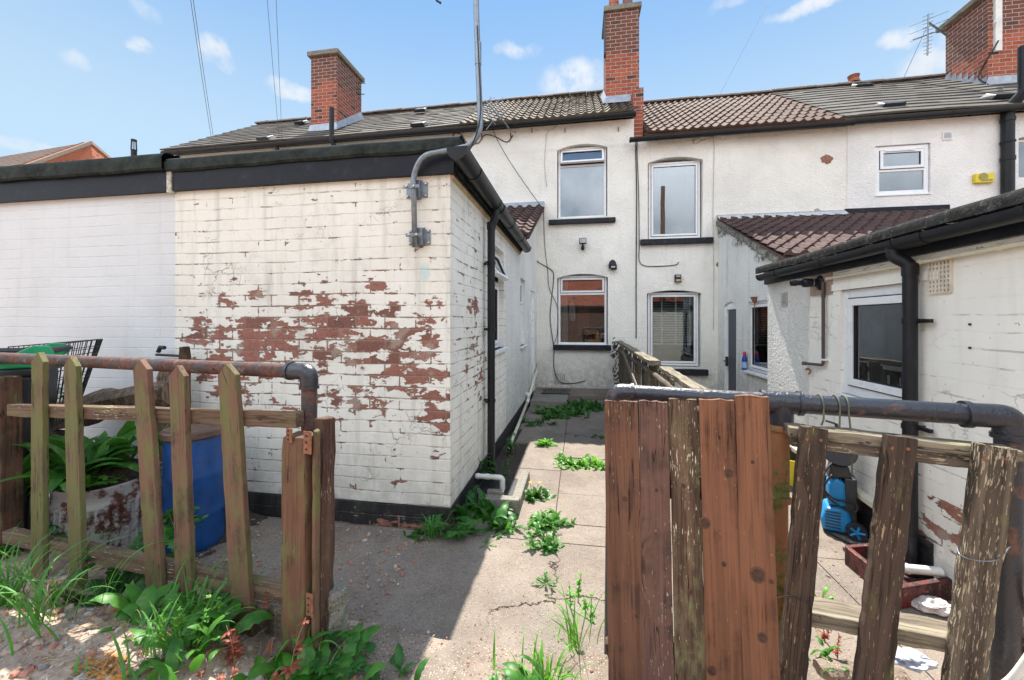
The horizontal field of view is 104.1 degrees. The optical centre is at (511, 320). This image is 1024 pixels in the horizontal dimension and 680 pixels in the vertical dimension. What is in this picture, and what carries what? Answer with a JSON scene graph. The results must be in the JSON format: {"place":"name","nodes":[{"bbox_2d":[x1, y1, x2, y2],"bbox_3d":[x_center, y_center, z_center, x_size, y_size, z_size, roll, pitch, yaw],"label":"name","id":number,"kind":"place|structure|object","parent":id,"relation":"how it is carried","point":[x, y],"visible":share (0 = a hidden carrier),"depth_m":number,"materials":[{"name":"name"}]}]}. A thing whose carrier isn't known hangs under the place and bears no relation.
{"place":"outdoors","nodes":[
{"label":"outdoors","id":0,"kind":"place"},
{"bbox_2d":[0,549,607,679],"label":"lane","id":1,"kind":"structure","parent":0,"point":[440,655],"depth_m":1.52,"materials":[{"name":"concrete"}]},
{"bbox_2d":[0,643,23,654],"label":"stone","id":2,"kind":"object","parent":1,"relation":"on","point":[7,651],"visible":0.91,"depth_m":1.38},
{"bbox_2d":[0,522,65,553],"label":"weeds","id":3,"kind":"object","parent":1,"relation":"on","point":[51,528],"visible":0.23,"depth_m":2.31,"materials":[{"name":"green plant"}]},
{"bbox_2d":[0,515,127,610],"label":"grass tuft","id":4,"kind":"object","parent":1,"relation":"on","point":[16,586],"visible":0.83,"depth_m":1.66,"materials":[{"name":"plant"}]},
{"bbox_2d":[19,558,124,610],"bbox_3d":[-1.857,1.088,1.691,0.436,0.208,0.274,0,0,10],"label":"grass tuft","id":5,"kind":"object","parent":1,"relation":"on","point":[55,595],"visible":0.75,"depth_m":1.66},
{"bbox_2d":[0,538,171,655],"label":"grass tuft","id":6,"kind":"object","parent":1,"relation":"on","point":[34,618],"visible":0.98,"depth_m":1.50,"materials":[{"name":"plant"}]},
{"bbox_2d":[46,649,146,679],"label":"grass tuft","id":7,"kind":"object","parent":1,"relation":"on","point":[87,669],"visible":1,"depth_m":1.30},
{"bbox_2d":[69,649,128,679],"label":"dead leaves","id":8,"kind":"object","parent":1,"relation":"on","point":[115,667],"visible":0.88,"depth_m":1.32,"materials":[{"name":"orange plant"}]},
{"bbox_2d":[43,542,199,607],"bbox_3d":[-1.810,1.217,1.897,0.570,0.189,0.583,0,0,32],"label":"dock plant","id":9,"kind":"object","parent":1,"relation":"on","point":[127,577],"visible":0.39,"depth_m":1.89,"materials":[{"name":"green plant"}]},
{"bbox_2d":[0,614,281,679],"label":"twigs","id":10,"kind":"object","parent":1,"relation":"on","point":[86,627],"visible":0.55,"depth_m":1.38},
{"bbox_2d":[89,580,201,643],"bbox_3d":[-1.438,1.129,1.567,0.340,0.151,0.393,0,0,-12],"label":"dock plant","id":11,"kind":"object","parent":1,"relation":"on","point":[132,603],"visible":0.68,"depth_m":1.58,"materials":[{"name":"green plant"}]},
{"bbox_2d":[0,352,335,652],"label":"picket fence","id":12,"kind":"object","parent":1,"relation":"on","point":[300,589],"visible":0.81,"depth_m":1.74,"materials":[{"name":"brown wood"}]},
{"bbox_2d":[0,352,319,431],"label":"pipe rail","id":13,"kind":"object","parent":12,"relation":"attached to","point":[306,374],"visible":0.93,"depth_m":1.80,"materials":[{"name":"metal"}]},
{"bbox_2d":[109,578,241,679],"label":"grass tuft","id":14,"kind":"object","parent":1,"relation":"on","point":[150,636],"visible":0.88,"depth_m":1.39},
{"bbox_2d":[156,588,234,628],"bbox_3d":[-1.310,1.228,1.713,0.425,0.196,0.458,0,0,-39],"label":"dock plant","id":15,"kind":"object","parent":1,"relation":"on","point":[232,625],"visible":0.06,"depth_m":1.79,"materials":[{"name":"green plant"}]},
{"bbox_2d":[169,594,226,647],"bbox_3d":[-1.176,1.087,1.479,0.169,0.180,0.156,0,0,10],"label":"weed","id":16,"kind":"object","parent":1,"relation":"on","point":[178,626],"visible":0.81,"depth_m":1.45,"materials":[{"name":"green plant"}]},
{"bbox_2d":[128,596,272,679],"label":"dock plant","id":17,"kind":"object","parent":1,"relation":"on","point":[168,666],"visible":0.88,"depth_m":1.43,"materials":[{"name":"green plant"}]},
{"bbox_2d":[146,550,278,638],"bbox_3d":[-1.225,1.117,1.685,0.527,0.246,0.432,0,0,-39],"label":"grass tuft","id":18,"kind":"object","parent":1,"relation":"on","point":[198,605],"visible":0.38,"depth_m":1.62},
{"bbox_2d":[196,637,287,679],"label":"weed","id":19,"kind":"object","parent":1,"relation":"on","point":[234,670],"visible":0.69,"depth_m":1.36,"materials":[{"name":"red plant"}]},
{"bbox_2d":[221,589,308,679],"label":"weed","id":20,"kind":"object","parent":1,"relation":"on","point":[235,648],"visible":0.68,"depth_m":1.43,"materials":[{"name":"red plant"}]},
{"bbox_2d":[229,640,313,679],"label":"dock plant","id":21,"kind":"object","parent":1,"relation":"on","point":[287,658],"visible":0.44,"depth_m":1.47,"materials":[{"name":"green plant"}]},
{"bbox_2d":[247,622,386,679],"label":"dock plant","id":22,"kind":"object","parent":1,"relation":"on","point":[350,651],"visible":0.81,"depth_m":1.49,"materials":[{"name":"green plant"}]},
{"bbox_2d":[292,594,366,659],"bbox_3d":[-0.733,1.222,1.566,0.326,0.175,0.229,0,0,-20],"label":"grass tuft","id":23,"kind":"object","parent":1,"relation":"on","point":[325,638],"visible":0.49,"depth_m":1.53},
{"bbox_2d":[327,581,348,644],"bbox_3d":[-0.723,1.200,1.642,0.099,0.219,0.107,0,0,10],"label":"concrete block","id":24,"kind":"object","parent":1,"relation":"on","point":[337,602],"depth_m":1.61,"materials":[{"name":"concrete"}]},
{"bbox_2d":[307,630,376,679],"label":"weed","id":25,"kind":"object","parent":1,"relation":"on","point":[343,671],"visible":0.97,"depth_m":1.48,"materials":[{"name":"green plant"}]},
{"bbox_2d":[361,643,429,679],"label":"dock plant","id":26,"kind":"object","parent":1,"relation":"on","point":[397,657],"visible":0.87,"depth_m":1.48,"materials":[{"name":"green plant"}]},
{"bbox_2d":[334,622,605,679],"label":"rubble","id":27,"kind":"object","parent":1,"relation":"on","point":[420,658],"visible":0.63,"depth_m":1.57,"materials":[{"name":"stone"}]},
{"bbox_2d":[501,653,553,679],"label":"dock plant","id":28,"kind":"object","parent":1,"relation":"on","point":[511,671],"visible":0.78,"depth_m":1.47,"materials":[{"name":"green plant"}]},
{"bbox_2d":[493,628,594,679],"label":"grass tuft","id":29,"kind":"object","parent":1,"relation":"on","point":[542,675],"visible":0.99,"depth_m":1.45,"materials":[{"name":"green plant"}]},
{"bbox_2d":[540,573,604,662],"bbox_3d":[0.254,1.215,1.692,0.374,0.330,0.376,0,0,37],"label":"grass tuft","id":30,"kind":"object","parent":1,"relation":"on","point":[572,634],"visible":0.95,"depth_m":1.69,"materials":[{"name":"green plant"}]},
{"bbox_2d":[604,394,781,679],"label":"plank screen","id":31,"kind":"object","parent":1,"relation":"on","point":[723,607],"visible":1,"depth_m":1.36,"materials":[{"name":"brown wood"}]},
{"bbox_2d":[604,383,1023,679],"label":"pipe railing","id":32,"kind":"object","parent":1,"relation":"on","point":[1005,423],"visible":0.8,"depth_m":1.32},
{"bbox_2d":[779,422,1023,679],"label":"picket gate","id":33,"kind":"structure","parent":32,"relation":"attached to","point":[879,624],"depth_m":1.24,"materials":[{"name":"brown wood"}]},
{"bbox_2d":[813,657,910,679],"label":"stone slab","id":34,"kind":"object","parent":1,"relation":"on","point":[821,665],"depth_m":1.51,"materials":[{"name":"stone"}]},
{"bbox_2d":[809,636,843,674],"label":"dock plant","id":35,"kind":"object","parent":34,"relation":"on","point":[825,652],"visible":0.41,"depth_m":1.57,"materials":[{"name":"green plant"}]},
{"bbox_2d":[815,628,842,658],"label":"weed","id":36,"kind":"object","parent":34,"relation":"on","point":[824,635],"visible":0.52,"depth_m":1.65,"materials":[{"name":"red plant"}]},
{"bbox_2d":[1002,653,1023,679],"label":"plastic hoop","id":37,"kind":"object","parent":1,"relation":"on","point":[1016,672],"visible":1,"depth_m":1.18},
{"bbox_2d":[0,0,969,157],"label":"sky","id":38,"kind":"structure","parent":0,"point":[109,74],"materials":[{"name":"blue"}]},
{"bbox_2d":[495,391,569,511],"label":"yard","id":39,"kind":"structure","parent":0,"point":[504,455],"depth_m":4.40,"materials":[{"name":"concrete"}]},
{"bbox_2d":[0,153,178,495],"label":"brick outbuilding","id":40,"kind":"structure","parent":39,"relation":"on","point":[87,249],"depth_m":3.35,"materials":[{"name":"white paint"}]},
{"bbox_2d":[164,136,544,531],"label":"brick outbuilding","id":41,"kind":"structure","parent":39,"relation":"on","point":[422,361],"depth_m":3.02,"materials":[{"name":"brick"}]},
{"bbox_2d":[403,0,482,247],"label":"steel mast","id":42,"kind":"object","parent":41,"relation":"attached to","point":[416,189],"visible":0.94,"depth_m":2.78,"materials":[{"name":"metal"}]},
{"bbox_2d":[475,473,504,489],"bbox_3d":[-0.202,1.404,3.502,0.288,0.126,0.054,0,0,10],"label":"waste pipe","id":43,"kind":"object","parent":41,"relation":"attached to","point":[487,476],"visible":0.94,"depth_m":3.48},
{"bbox_2d":[495,251,508,354],"bbox_3d":[-0.198,-0.240,4.475,0.213,1.180,0.860,0,0,10],"label":"window","id":44,"kind":"structure","parent":41,"relation":"in","point":[500,273],"depth_m":4.75,"materials":[{"name":"white plastic"}]},
{"bbox_2d":[506,362,539,450],"bbox_3d":[0.211,1.215,6.457,0.097,0.770,4.555,0,0,9],"label":"waste pipe","id":45,"kind":"object","parent":41,"relation":"attached to","point":[528,395],"visible":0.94,"depth_m":6.46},
{"bbox_2d":[530,294,532,387],"bbox_3d":[0.355,0.410,7.901,0.045,1.860,0.680,0,0,10],"label":"drainpipe","id":46,"kind":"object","parent":41,"relation":"in","point":[531,296],"depth_m":7.97,"materials":[{"name":"white plastic"}]},
{"bbox_2d":[485,515,524,539],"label":"weeds","id":47,"kind":"object","parent":39,"relation":"on","point":[507,527],"visible":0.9,"depth_m":2.86,"materials":[{"name":"green plant"}]},
{"bbox_2d":[530,403,590,418],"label":"weeds","id":48,"kind":"object","parent":39,"relation":"on","point":[559,411],"visible":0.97,"depth_m":6.39,"materials":[{"name":"green plant"}]},
{"bbox_2d":[755,188,1023,586],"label":"brick outbuilding","id":49,"kind":"structure","parent":39,"relation":"on","point":[929,308],"depth_m":2.31,"materials":[{"name":"white brick"}]},
{"bbox_2d":[790,275,823,289],"bbox_3d":[2.458,-0.316,3.320,0.240,0.128,0.128,0,0,10],"label":"boiler flue","id":50,"kind":"object","parent":49,"relation":"attached to","point":[812,282],"visible":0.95,"depth_m":3.30,"materials":[{"name":"black plastic"}]},
{"bbox_2d":[790,445,873,507],"bbox_3d":[2.523,1.185,3.302,0.060,0.134,1.652,0,0,10],"label":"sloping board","id":51,"kind":"object","parent":49,"relation":"attached to","point":[865,497],"depth_m":2.74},
{"bbox_2d":[836,282,919,400],"bbox_3d":[2.488,0.174,2.700,0.120,0.817,0.721,0,0,10],"label":"window","id":52,"kind":"structure","parent":49,"relation":"in","point":[872,315],"depth_m":2.74,"materials":[{"name":"white plastic"}]},
{"bbox_2d":[49,387,1023,679],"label":"path","id":53,"kind":"structure","parent":0,"point":[471,577],"depth_m":2.43,"materials":[{"name":"concrete"}]},
{"bbox_2d":[0,343,71,529],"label":"wheelie bin","id":54,"kind":"object","parent":53,"relation":"on","point":[23,371],"visible":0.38,"depth_m":2.41,"materials":[{"name":"green plastic"}]},
{"bbox_2d":[49,458,161,548],"bbox_3d":[-2.613,1.200,2.609,0.543,0.600,0.547,0,0,10],"label":"planter","id":55,"kind":"object","parent":53,"relation":"on","point":[113,505],"visible":0.3,"depth_m":2.44,"materials":[{"name":"metal"}]},
{"bbox_2d":[0,421,159,493],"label":"dock plant","id":56,"kind":"object","parent":55,"relation":"in","point":[104,450],"visible":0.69,"depth_m":2.47,"materials":[{"name":"green plant"}]},
{"bbox_2d":[54,471,127,495],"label":"weeds","id":57,"kind":"object","parent":55,"relation":"on","point":[92,478],"visible":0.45,"depth_m":2.42,"materials":[{"name":"green plant"}]},
{"bbox_2d":[134,506,208,551],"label":"weeds","id":58,"kind":"object","parent":53,"relation":"on","point":[169,527],"visible":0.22,"depth_m":2.22,"materials":[{"name":"green plant"}]},
{"bbox_2d":[0,563,355,679],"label":"rubble","id":59,"kind":"object","parent":53,"relation":"on","point":[26,671],"visible":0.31,"depth_m":1.45,"materials":[{"name":"stone"}]},
{"bbox_2d":[165,510,267,559],"bbox_3d":[-2.506,1.420,2.729,1.750,0.262,0.850,0,0,10],"label":"soil heap","id":60,"kind":"object","parent":53,"relation":"on","point":[252,515],"visible":0.04,"depth_m":2.89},
{"bbox_2d":[156,372,171,461],"bbox_3d":[-2.611,0.742,3.031,0.184,0.770,0.157,0,0,10],"label":"log","id":61,"kind":"object","parent":60,"relation":"on","point":[162,376],"visible":0.09,"depth_m":2.97,"materials":[{"name":"brown wood"}]},
{"bbox_2d":[53,381,169,429],"bbox_3d":[-3.002,0.634,2.985,1.153,0.383,0.228,0,0,10],"label":"log","id":62,"kind":"object","parent":61,"relation":"on","point":[114,396],"visible":0.38,"depth_m":2.87,"materials":[{"name":"brown wood"}]},
{"bbox_2d":[8,339,102,425],"bbox_3d":[-3.460,0.510,2.955,1.071,0.764,0.324,0,0,5],"label":"wire basket","id":63,"kind":"object","parent":62,"relation":"on","point":[96,348],"visible":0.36,"depth_m":2.83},
{"bbox_2d":[179,346,190,406],"bbox_3d":[-2.521,0.666,3.071,0.088,0.935,0.092,0,0,10],"label":"log","id":64,"kind":"object","parent":61,"relation":"on","point":[184,352],"visible":0.13,"depth_m":3.07,"materials":[{"name":"brown wood"}]},
{"bbox_2d":[159,424,224,553],"bbox_3d":[-2.136,1.107,2.692,0.360,0.785,0.360,0,0,10],"label":"barrel","id":65,"kind":"object","parent":60,"relation":"on","point":[208,484],"visible":0.61,"depth_m":2.60,"materials":[{"name":"blue plastic"}]},
{"bbox_2d":[195,517,432,621],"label":"gravel","id":66,"kind":"structure","parent":53,"relation":"on","point":[396,567],"depth_m":2.51,"materials":[{"name":"gravel"}]},
{"bbox_2d":[403,527,427,542],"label":"weeds","id":67,"kind":"object","parent":53,"relation":"on","point":[417,532],"visible":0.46,"depth_m":2.78,"materials":[{"name":"green plant"}]},
{"bbox_2d":[411,511,463,541],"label":"grass tuft","id":68,"kind":"object","parent":53,"relation":"on","point":[430,529],"visible":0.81,"depth_m":2.77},
{"bbox_2d":[433,508,482,539],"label":"weed","id":69,"kind":"object","parent":53,"relation":"on","point":[451,533],"visible":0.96,"depth_m":2.74,"materials":[{"name":"green plant"}]},
{"bbox_2d":[452,487,517,532],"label":"dock plant","id":70,"kind":"object","parent":53,"relation":"on","point":[483,509],"visible":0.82,"depth_m":3.01,"materials":[{"name":"green plant"}]},
{"bbox_2d":[478,453,510,479],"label":"weed","id":71,"kind":"object","parent":53,"relation":"on","point":[495,467],"visible":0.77,"depth_m":3.74,"materials":[{"name":"green plant"}]},
{"bbox_2d":[475,470,529,514],"bbox_3d":[-0.095,1.435,3.463,0.423,0.136,0.700,0,0,10],"label":"gully surround","id":72,"kind":"object","parent":53,"relation":"on","point":[513,492],"visible":0.7,"depth_m":3.38,"materials":[{"name":"concrete"}]},
{"bbox_2d":[517,413,558,426],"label":"weeds","id":73,"kind":"object","parent":53,"relation":"on","point":[545,418],"visible":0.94,"depth_m":5.85,"materials":[{"name":"green plant"}]},
{"bbox_2d":[524,481,556,503],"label":"weeds","id":74,"kind":"object","parent":53,"relation":"on","point":[536,494],"visible":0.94,"depth_m":3.39,"materials":[{"name":"green plant"}]},
{"bbox_2d":[522,527,563,555],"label":"weeds","id":75,"kind":"object","parent":53,"relation":"on","point":[549,543],"visible":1,"depth_m":2.65,"materials":[{"name":"green plant"}]},
{"bbox_2d":[531,570,556,587],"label":"dandelion","id":76,"kind":"object","parent":53,"relation":"on","point":[540,578],"visible":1,"depth_m":2.28,"materials":[{"name":"green plant"}]},
{"bbox_2d":[534,438,557,446],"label":"weeds","id":77,"kind":"object","parent":53,"relation":"on","point":[544,442],"visible":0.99,"depth_m":4.80,"materials":[{"name":"green plant"}]},
{"bbox_2d":[530,394,568,406],"bbox_3d":[0.702,1.466,7.334,0.661,0.126,0.714,0,0,10],"label":"door step","id":78,"kind":"object","parent":53,"relation":"on","point":[548,400],"depth_m":7.07,"materials":[{"name":"concrete"}]},
{"bbox_2d":[524,508,576,534],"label":"weeds","id":79,"kind":"object","parent":53,"relation":"on","point":[546,520],"visible":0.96,"depth_m":2.93,"materials":[{"name":"green plant"}]},
{"bbox_2d":[552,451,604,470],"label":"weeds","id":80,"kind":"object","parent":53,"relation":"on","point":[595,461],"visible":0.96,"depth_m":4.13,"materials":[{"name":"green plant"}]},
{"bbox_2d":[566,572,597,624],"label":"weed","id":81,"kind":"object","parent":53,"relation":"on","point":[578,595],"visible":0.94,"depth_m":1.84,"materials":[{"name":"green plant"}]},
{"bbox_2d":[561,397,604,415],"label":"weeds","id":82,"kind":"object","parent":53,"relation":"on","point":[582,403],"visible":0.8,"depth_m":6.82,"materials":[{"name":"green plant"}]},
{"bbox_2d":[610,337,707,537],"bbox_3d":[1.646,0.908,5.226,0.294,1.187,6.056,0,0,10],"label":"board fence","id":83,"kind":"object","parent":53,"relation":"on","point":[626,373],"visible":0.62,"depth_m":4.72,"materials":[{"name":"brown wood"}]},
{"bbox_2d":[790,447,795,486],"bbox_3d":[2.608,1.330,3.700,0.330,0.340,0.328,0,0,10],"label":"plastic tub","id":84,"kind":"object","parent":53,"relation":"on","point":[792,458],"visible":0.11,"depth_m":3.59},
{"bbox_2d":[716,204,949,391],"bbox_3d":[5.806,-0.292,6.237,4.020,3.685,2.990,0,0,10],"label":"lean to","id":85,"kind":"object","parent":53,"relation":"on","point":[748,244],"visible":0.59,"depth_m":6.84,"materials":[{"name":"white paint"}]},
{"bbox_2d":[723,309,735,390],"bbox_3d":[4.042,0.599,7.382,0.160,1.623,0.462,0,0,10],"label":"door","id":86,"kind":"structure","parent":85,"relation":"in","point":[730,361],"depth_m":7.45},
{"bbox_2d":[742,300,767,378],"bbox_3d":[3.829,0.266,6.084,0.170,1.160,1.151,0,0,10],"label":"window","id":87,"kind":"structure","parent":85,"relation":"in","point":[759,315],"depth_m":6.28,"materials":[{"name":"white plastic"}]},
{"bbox_2d":[820,419,867,541],"bbox_3d":[2.352,1.102,2.852,0.252,0.796,0.285,0,0,32],"label":"pressure washer","id":88,"kind":"object","parent":53,"relation":"on","point":[840,507],"visible":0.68,"depth_m":2.79,"materials":[{"name":"blue plastic"}]},
{"bbox_2d":[845,543,951,608],"bbox_3d":[2.205,1.445,2.301,0.369,0.110,0.467,0,0,3],"label":"steel box","id":89,"kind":"object","parent":53,"relation":"on","point":[856,556],"visible":0.44,"depth_m":2.14,"materials":[{"name":"red paint"}]},
{"bbox_2d":[905,563,944,576],"bbox_3d":[2.240,1.375,2.208,0.224,0.055,0.056,0,0,10],"label":"loose pipe","id":90,"kind":"object","parent":89,"relation":"on","point":[910,569],"visible":0.67,"depth_m":2.19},
{"bbox_2d":[894,647,937,672],"bbox_3d":[1.579,1.337,1.589,0.162,0.045,0.118,0,0,-18],"label":"plastic sheet","id":91,"kind":"object","parent":53,"relation":"on","point":[914,660],"visible":0.88,"depth_m":1.56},
{"bbox_2d":[911,595,950,616],"bbox_3d":[2.180,1.469,2.071,0.175,0.062,0.147,0,0,-18],"label":"plastic bag","id":92,"kind":"object","parent":53,"relation":"on","point":[932,604],"visible":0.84,"depth_m":2.05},
{"label":"ground","id":93,"kind":"structure","parent":0,"visible":0},
{"bbox_2d":[0,141,111,165],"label":"distant house","id":94,"kind":"structure","parent":93,"relation":"on","point":[86,150],"depth_m":19.41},
{"bbox_2d":[160,48,494,157],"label":"terraced house","id":95,"kind":"structure","parent":93,"relation":"on","point":[338,117],"depth_m":10.13,"materials":[{"name":"grey tile"}]},
{"bbox_2d":[459,0,644,390],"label":"terraced house","id":96,"kind":"structure","parent":93,"relation":"on","point":[587,191],"depth_m":8.57,"materials":[{"name":"paint"}]},
{"bbox_2d":[482,96,516,132],"bbox_3d":[-0.289,-4.296,8.344,0.921,0.704,0.198,0,0,-26],"label":"tv aerial","id":97,"kind":"object","parent":96,"relation":"attached to","point":[494,111],"visible":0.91,"depth_m":8.28,"materials":[{"name":"metal"}]},
{"bbox_2d":[537,261,584,383],"bbox_3d":[0.967,-0.073,8.546,1.173,2.832,0.018,0,0,10],"label":"cable","id":98,"kind":"object","parent":96,"relation":"attached to","point":[551,329],"visible":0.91,"depth_m":8.55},
{"bbox_2d":[558,147,605,217],"bbox_3d":[1.497,-2.958,8.534,1.012,1.515,0.191,0,0,10],"label":"window","id":99,"kind":"structure","parent":96,"relation":"in","point":[581,187],"depth_m":8.56,"materials":[{"name":"white plastic"}]},
{"bbox_2d":[558,275,606,344],"bbox_3d":[1.519,-0.232,8.638,1.021,1.477,0.196,0,0,10],"label":"window","id":100,"kind":"structure","parent":96,"relation":"in","point":[563,292],"depth_m":8.61,"materials":[{"name":"white plastic"}]},
{"bbox_2d":[578,302,588,339],"bbox_3d":[1.656,0.081,9.228,0.240,1.050,0.050,0,0,10],"label":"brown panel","id":101,"kind":"object","parent":96,"relation":"in","point":[583,313],"visible":0.64,"depth_m":9.20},
{"bbox_2d":[569,325,601,341],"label":"house plant","id":102,"kind":"object","parent":96,"relation":"in","point":[588,338],"visible":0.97,"depth_m":8.85,"materials":[{"name":"green plant"}]},
{"bbox_2d":[629,89,855,389],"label":"terraced house","id":103,"kind":"structure","parent":93,"relation":"on","point":[769,169],"depth_m":8.10,"materials":[{"name":"paint"}]},
{"bbox_2d":[635,142,636,337],"bbox_3d":[2.583,-1.703,8.274,0.058,4.126,0.022,0,0,10],"label":"cable","id":104,"kind":"object","parent":103,"relation":"attached to","point":[636,239],"visible":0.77,"depth_m":8.27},
{"bbox_2d":[647,292,697,365],"bbox_3d":[3.339,0.166,8.345,0.993,1.508,0.223,0,0,10],"label":"window","id":105,"kind":"structure","parent":103,"relation":"in","point":[650,296],"depth_m":8.33,"materials":[{"name":"white plastic"}]},
{"bbox_2d":[648,160,699,238],"bbox_3d":[3.352,-2.494,8.274,1.009,1.579,0.088,0,0,10],"label":"window","id":106,"kind":"structure","parent":103,"relation":"in","point":[673,187],"depth_m":8.25,"materials":[{"name":"white plastic"}]},
{"bbox_2d":[762,45,1023,213],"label":"terraced house","id":107,"kind":"structure","parent":93,"relation":"on","point":[908,163],"depth_m":7.46,"materials":[{"name":"paint"}]},
{"bbox_2d":[875,144,931,196],"bbox_3d":[7.321,-2.822,7.516,0.920,0.946,0.120,0,0,10],"label":"window","id":108,"kind":"structure","parent":107,"relation":"in","point":[897,173],"depth_m":7.51,"materials":[{"name":"white plastic"}]},
{"bbox_2d":[973,173,993,183],"bbox_3d":[8.543,-2.587,7.235,0.294,0.174,0.070,0,0,10],"label":"alarm box","id":109,"kind":"object","parent":107,"relation":"attached to","point":[983,178],"visible":1,"depth_m":7.21,"materials":[{"name":"yellow plastic"}]},
{"bbox_2d":[881,0,1023,189],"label":"terraced house","id":110,"kind":"structure","parent":93,"relation":"on","point":[984,40],"depth_m":8.50,"materials":[{"name":"red brick"}]},
{"bbox_2d":[904,11,948,76],"bbox_3d":[9.662,-6.554,9.278,0.738,1.192,0.972,0,0,38],"label":"tv aerial","id":111,"kind":"object","parent":110,"relation":"attached to","point":[928,23],"visible":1,"depth_m":9.14,"materials":[{"name":"metal"}]},
{"bbox_2d":[1019,140,1023,178],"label":"window","id":112,"kind":"structure","parent":110,"relation":"in","point":[1021,142],"depth_m":7.27,"materials":[{"name":"white plastic"}]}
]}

